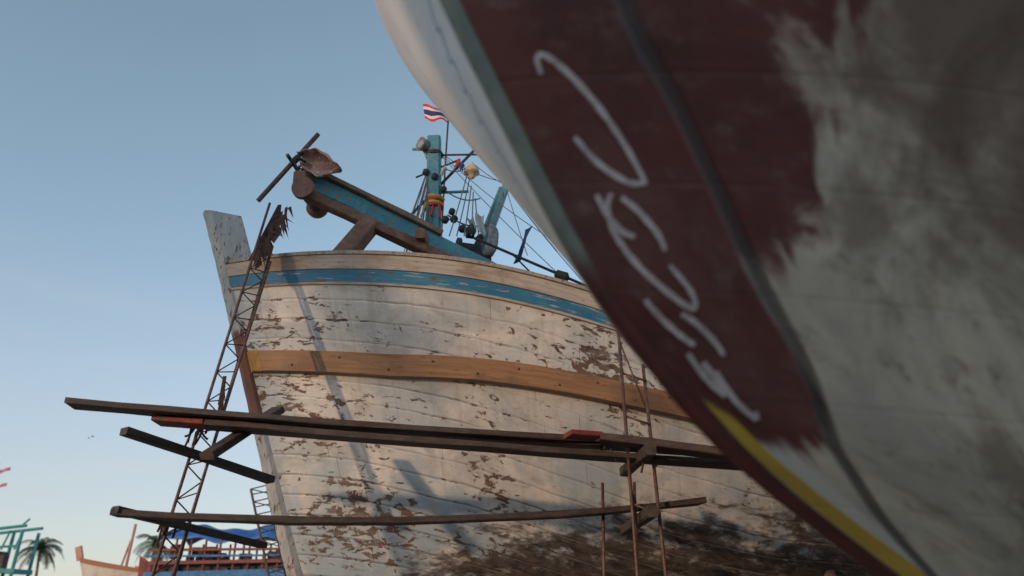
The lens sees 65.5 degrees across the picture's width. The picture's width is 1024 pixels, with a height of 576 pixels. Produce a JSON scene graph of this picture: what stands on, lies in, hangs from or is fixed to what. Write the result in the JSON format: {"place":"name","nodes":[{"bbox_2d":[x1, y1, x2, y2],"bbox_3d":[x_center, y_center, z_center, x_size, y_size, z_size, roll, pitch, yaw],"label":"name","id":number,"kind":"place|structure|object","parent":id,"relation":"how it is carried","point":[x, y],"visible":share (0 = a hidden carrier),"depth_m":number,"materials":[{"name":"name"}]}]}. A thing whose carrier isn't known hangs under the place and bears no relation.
{"place":"outdoors","nodes":[
{"label":"outdoors","id":0,"kind":"place"},
{"bbox_2d":[250,485,286,575],"bbox_3d":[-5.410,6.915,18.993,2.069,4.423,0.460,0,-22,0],"label":"steel lattice tower","id":1,"kind":"structure","parent":0,"point":[261,539],"depth_m":19.22,"materials":[{"name":"brown metal"}]},
{"bbox_2d":[0,0,582,575],"label":"sky","id":2,"kind":"structure","parent":0,"point":[123,122],"materials":[{"name":"blue"}]},
{"label":"ground","id":3,"kind":"structure","parent":0,"visible":0},
{"bbox_2d":[0,467,10,487],"bbox_3d":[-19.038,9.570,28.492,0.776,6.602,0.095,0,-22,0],"label":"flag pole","id":4,"kind":"object","parent":3,"relation":"on","point":[3,471],"visible":1,"depth_m":29.58,"materials":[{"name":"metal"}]},
{"bbox_2d":[0,518,43,575],"bbox_3d":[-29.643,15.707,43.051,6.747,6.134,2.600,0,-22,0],"label":"teal gallows frame","id":5,"kind":"object","parent":3,"relation":"on","point":[4,560],"visible":1,"depth_m":43.21,"materials":[{"name":"metal"}]},
{"bbox_2d":[16,537,63,575],"bbox_3d":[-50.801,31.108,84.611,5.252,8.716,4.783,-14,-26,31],"label":"palm tree","id":6,"kind":"object","parent":3,"relation":"on","point":[43,550],"visible":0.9,"depth_m":85.57,"materials":[{"name":"green plant"}]},
{"bbox_2d":[75,524,138,575],"bbox_3d":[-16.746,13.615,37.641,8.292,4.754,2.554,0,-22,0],"label":"white boat","id":7,"kind":"object","parent":3,"relation":"on","point":[92,568],"visible":0.73,"depth_m":37.37,"materials":[{"name":"pink paint"}]},
{"bbox_2d":[132,534,172,564],"bbox_3d":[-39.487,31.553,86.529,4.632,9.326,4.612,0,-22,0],"label":"palm tree","id":8,"kind":"object","parent":3,"relation":"on","point":[153,541],"visible":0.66,"depth_m":87.44,"materials":[{"name":"green plant"}]},
{"bbox_2d":[138,524,283,575],"bbox_3d":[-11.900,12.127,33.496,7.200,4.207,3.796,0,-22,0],"label":"tarpaulin covered boat","id":9,"kind":"object","parent":3,"relation":"on","point":[211,561],"visible":0.64,"depth_m":32.42,"materials":[{"name":"blue paint"}]},
{"bbox_2d":[64,202,740,575],"bbox_3d":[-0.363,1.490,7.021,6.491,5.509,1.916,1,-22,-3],"label":"timber scaffold","id":10,"kind":"object","parent":3,"relation":"on","point":[570,444],"visible":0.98,"depth_m":6.57,"materials":[{"name":"wood"}]},
{"bbox_2d":[824,570,835,575],"bbox_3d":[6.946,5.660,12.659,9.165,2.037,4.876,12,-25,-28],"label":"keel blocks and props","id":11,"kind":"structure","parent":3,"relation":"on","point":[829,572],"depth_m":9.58,"materials":[{"name":"brown wood"}]},
{"bbox_2d":[203,104,875,575],"bbox_3d":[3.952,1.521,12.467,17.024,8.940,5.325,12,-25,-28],"label":"wooden fishing boat","id":12,"kind":"object","parent":11,"relation":"on","point":[431,326],"visible":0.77,"depth_m":8.29,"materials":[{"name":"white paint"}]},
{"bbox_3d":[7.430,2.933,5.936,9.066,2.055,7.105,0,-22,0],"label":"keel blocks and props","id":13,"kind":"object","parent":3,"relation":"on","visible":0},
{"bbox_2d":[374,0,1023,575],"bbox_3d":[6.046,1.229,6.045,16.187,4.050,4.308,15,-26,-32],"label":"wooden fishing boat","id":14,"kind":"object","parent":13,"relation":"on","point":[784,238],"visible":1,"depth_m":2.12,"materials":[{"name":"paint"}]}
]}

